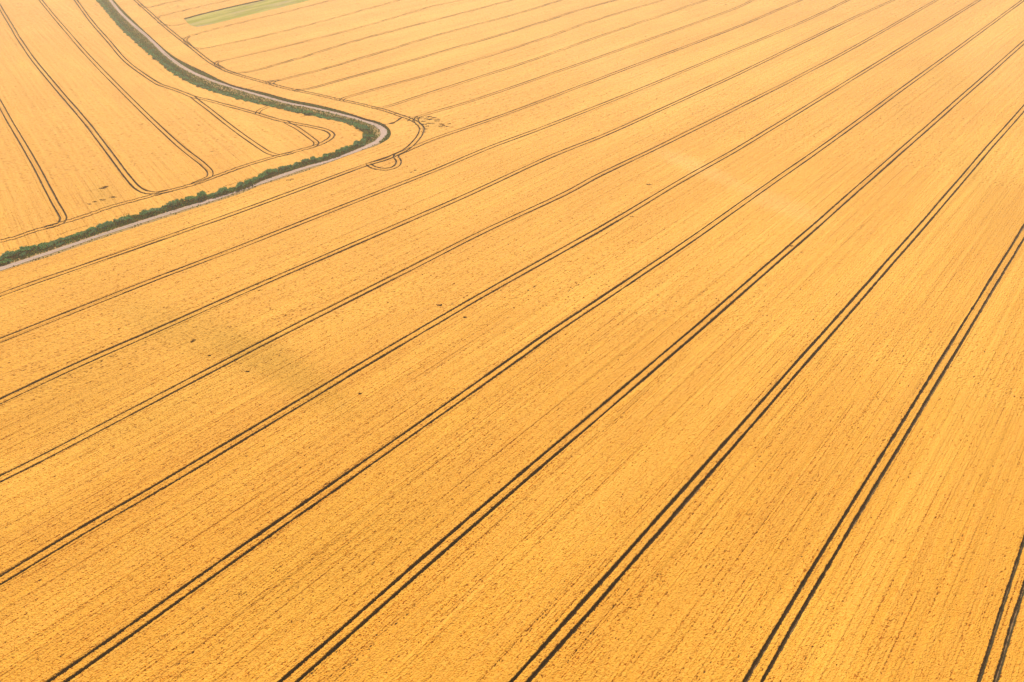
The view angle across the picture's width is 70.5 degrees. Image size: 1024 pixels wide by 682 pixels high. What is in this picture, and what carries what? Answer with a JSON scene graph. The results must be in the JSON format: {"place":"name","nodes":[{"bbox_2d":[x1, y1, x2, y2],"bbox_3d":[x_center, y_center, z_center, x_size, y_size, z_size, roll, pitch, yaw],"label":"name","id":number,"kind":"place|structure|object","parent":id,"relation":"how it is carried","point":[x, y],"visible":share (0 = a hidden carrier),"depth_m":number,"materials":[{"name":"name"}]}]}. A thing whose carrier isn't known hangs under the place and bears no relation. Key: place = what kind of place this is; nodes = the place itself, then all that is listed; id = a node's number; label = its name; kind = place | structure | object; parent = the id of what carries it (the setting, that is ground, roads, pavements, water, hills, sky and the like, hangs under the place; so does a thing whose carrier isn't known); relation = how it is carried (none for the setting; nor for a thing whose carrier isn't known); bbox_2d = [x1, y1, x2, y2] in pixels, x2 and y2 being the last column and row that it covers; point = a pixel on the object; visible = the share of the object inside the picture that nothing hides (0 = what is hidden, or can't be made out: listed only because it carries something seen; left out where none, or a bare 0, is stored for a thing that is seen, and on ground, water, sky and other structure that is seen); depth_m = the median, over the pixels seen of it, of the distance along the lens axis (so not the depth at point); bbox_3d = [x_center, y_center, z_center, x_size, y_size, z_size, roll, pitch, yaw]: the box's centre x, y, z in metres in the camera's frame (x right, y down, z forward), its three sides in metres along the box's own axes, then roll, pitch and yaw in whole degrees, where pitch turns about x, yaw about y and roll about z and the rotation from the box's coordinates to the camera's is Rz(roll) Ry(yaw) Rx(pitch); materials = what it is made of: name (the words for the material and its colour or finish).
{"place":"outdoors","nodes":[
{"label":"outdoors","id":0,"kind":"place"},
{"bbox_2d":[0,0,386,270],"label":"dirt road","id":1,"kind":"structure","parent":0,"point":[383,131],"depth_m":252.70,"materials":[{"name":"grey gravel"}]},
{"bbox_2d":[0,0,390,270],"bbox_3d":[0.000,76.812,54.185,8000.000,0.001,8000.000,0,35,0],"label":"ground","id":2,"kind":"structure","parent":0,"point":[169,215],"depth_m":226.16,"materials":[{"name":"green plant"}]},
{"bbox_2d":[0,258,11,263],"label":"bush","id":3,"kind":"object","parent":2,"relation":"on","point":[6,260],"visible":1,"depth_m":191.94,"materials":[{"name":"green plant"}]},
{"bbox_2d":[2,250,17,257],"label":"bush","id":4,"kind":"object","parent":2,"relation":"on","point":[8,254],"visible":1,"depth_m":193.95,"materials":[{"name":"green plant"}]},
{"bbox_2d":[15,246,27,253],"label":"bush","id":5,"kind":"object","parent":2,"relation":"on","point":[20,250],"visible":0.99,"depth_m":195.44,"materials":[{"name":"green plant"}]},
{"bbox_2d":[24,244,36,251],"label":"bush","id":6,"kind":"object","parent":2,"relation":"on","point":[31,247],"visible":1,"depth_m":197.01,"materials":[{"name":"green plant"}]},
{"bbox_2d":[1,102,65,220],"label":"wheel track","id":7,"kind":"structure","parent":2,"relation":"on","point":[33,168],"depth_m":243.09,"materials":[{"name":"brown soil"}]},
{"bbox_2d":[37,242,48,247],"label":"bush","id":8,"kind":"object","parent":2,"relation":"on","point":[41,244],"visible":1,"depth_m":198.83,"materials":[{"name":"green plant"}]},
{"bbox_2d":[0,11,138,188],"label":"wheel track","id":9,"kind":"structure","parent":2,"relation":"on","point":[73,105],"depth_m":300.59,"materials":[{"name":"brown soil"}]},
{"bbox_2d":[96,223,108,228],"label":"bush","id":10,"kind":"object","parent":2,"relation":"on","point":[100,225],"visible":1,"depth_m":208.01,"materials":[{"name":"green plant"}]},
{"bbox_2d":[104,221,114,225],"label":"bush","id":11,"kind":"object","parent":2,"relation":"on","point":[110,223],"visible":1,"depth_m":209.34,"materials":[{"name":"green plant"}]},
{"bbox_2d":[113,217,123,223],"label":"bush","id":12,"kind":"object","parent":2,"relation":"on","point":[118,220],"visible":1,"depth_m":210.45,"materials":[{"name":"green plant"}]},
{"bbox_2d":[121,214,133,221],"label":"bush","id":13,"kind":"object","parent":2,"relation":"on","point":[127,218],"visible":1,"depth_m":211.79,"materials":[{"name":"green plant"}]},
{"bbox_2d":[138,210,146,216],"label":"bush","id":14,"kind":"object","parent":2,"relation":"on","point":[141,213],"visible":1,"depth_m":214.59,"materials":[{"name":"green plant"}]},
{"bbox_2d":[143,207,156,214],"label":"bush","id":15,"kind":"object","parent":2,"relation":"on","point":[150,210],"visible":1,"depth_m":215.85,"materials":[{"name":"green plant"}]},
{"bbox_2d":[166,199,179,206],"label":"bush","id":16,"kind":"object","parent":2,"relation":"on","point":[172,203],"visible":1,"depth_m":219.50,"materials":[{"name":"green plant"}]},
{"bbox_2d":[0,0,362,255],"bbox_3d":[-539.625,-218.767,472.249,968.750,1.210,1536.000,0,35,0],"label":"wheat crop","id":17,"kind":"object","parent":2,"relation":"on","point":[165,135],"visible":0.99,"depth_m":274.23,"materials":[{"name":"yellow plant"}]},
{"bbox_2d":[1,0,374,260],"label":"hedge undergrowth","id":18,"kind":"object","parent":2,"relation":"on","point":[129,29],"visible":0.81,"depth_m":255.82,"materials":[{"name":"green plant"}]},
{"bbox_2d":[183,195,195,201],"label":"bush","id":19,"kind":"object","parent":2,"relation":"on","point":[188,198],"visible":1,"depth_m":222.61,"materials":[{"name":"green plant"}]},
{"bbox_2d":[196,190,207,198],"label":"bush","id":20,"kind":"object","parent":2,"relation":"on","point":[202,194],"visible":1,"depth_m":224.29,"materials":[{"name":"green plant"}]},
{"bbox_2d":[77,5,334,136],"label":"wheel track","id":21,"kind":"structure","parent":2,"relation":"on","point":[113,45],"depth_m":428.11,"materials":[{"name":"brown soil"}]},
{"bbox_2d":[218,186,228,192],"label":"bush","id":22,"kind":"object","parent":2,"relation":"on","point":[225,189],"visible":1,"depth_m":228.44,"materials":[{"name":"green plant"}]},
{"bbox_2d":[235,181,243,187],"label":"bush","id":23,"kind":"object","parent":2,"relation":"on","point":[239,184],"visible":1,"depth_m":231.52,"materials":[{"name":"green plant"}]},
{"bbox_2d":[185,0,307,26],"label":"grass strip","id":24,"kind":"object","parent":2,"relation":"on","point":[214,17],"depth_m":458.60,"materials":[{"name":"green plant"}]},
{"bbox_2d":[244,178,252,184],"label":"bush","id":25,"kind":"object","parent":2,"relation":"on","point":[249,182],"visible":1,"depth_m":233.68,"materials":[{"name":"green plant"}]},
{"bbox_2d":[265,168,275,174],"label":"bush","id":26,"kind":"object","parent":2,"relation":"on","point":[269,171],"visible":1,"depth_m":240.27,"materials":[{"name":"green plant"}]},
{"bbox_2d":[295,109,303,113],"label":"bush","id":27,"kind":"object","parent":2,"relation":"on","point":[299,111],"visible":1,"depth_m":292.36,"materials":[{"name":"green plant"}]},
{"bbox_2d":[301,158,309,163],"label":"bush","id":28,"kind":"object","parent":2,"relation":"on","point":[303,161],"visible":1,"depth_m":248.60,"materials":[{"name":"green plant"}]},
{"bbox_2d":[303,110,313,114],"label":"bush","id":29,"kind":"object","parent":2,"relation":"on","point":[309,112],"visible":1,"depth_m":289.84,"materials":[{"name":"green plant"}]},
{"bbox_2d":[323,153,331,158],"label":"bush","id":30,"kind":"object","parent":2,"relation":"on","point":[325,155],"visible":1,"depth_m":253.09,"materials":[{"name":"green plant"}]},
{"bbox_2d":[353,140,359,145],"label":"bush","id":31,"kind":"object","parent":2,"relation":"on","point":[356,143],"visible":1,"depth_m":262.04,"materials":[{"name":"green plant"}]},
{"bbox_2d":[358,125,366,129],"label":"bush","id":32,"kind":"object","parent":2,"relation":"on","point":[362,127],"visible":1,"depth_m":275.04,"materials":[{"name":"green plant"}]},
{"bbox_2d":[0,0,1023,681],"bbox_3d":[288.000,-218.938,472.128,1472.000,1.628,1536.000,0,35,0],"label":"wheat crop","id":33,"kind":"object","parent":2,"relation":"on","point":[284,428],"visible":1,"depth_m":153.30,"materials":[{"name":"yellow plant"}]},
{"bbox_2d":[284,67,998,680],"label":"wheel track","id":34,"kind":"structure","parent":2,"relation":"on","point":[642,381],"depth_m":133.62,"materials":[{"name":"brown soil"}]},
{"bbox_2d":[513,106,1023,681],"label":"wheel track","id":35,"kind":"structure","parent":2,"relation":"on","point":[721,462],"depth_m":126.71,"materials":[{"name":"brown soil"}]},
{"bbox_2d":[744,226,1023,681],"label":"wheel track","id":36,"kind":"structure","parent":2,"relation":"on","point":[828,542],"depth_m":126.52,"materials":[{"name":"brown soil"}]},
{"bbox_2d":[977,536,1023,681],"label":"wheel track","id":37,"kind":"structure","parent":2,"relation":"on","point":[1008,632],"depth_m":104.73,"materials":[{"name":"brown soil"}]}
]}

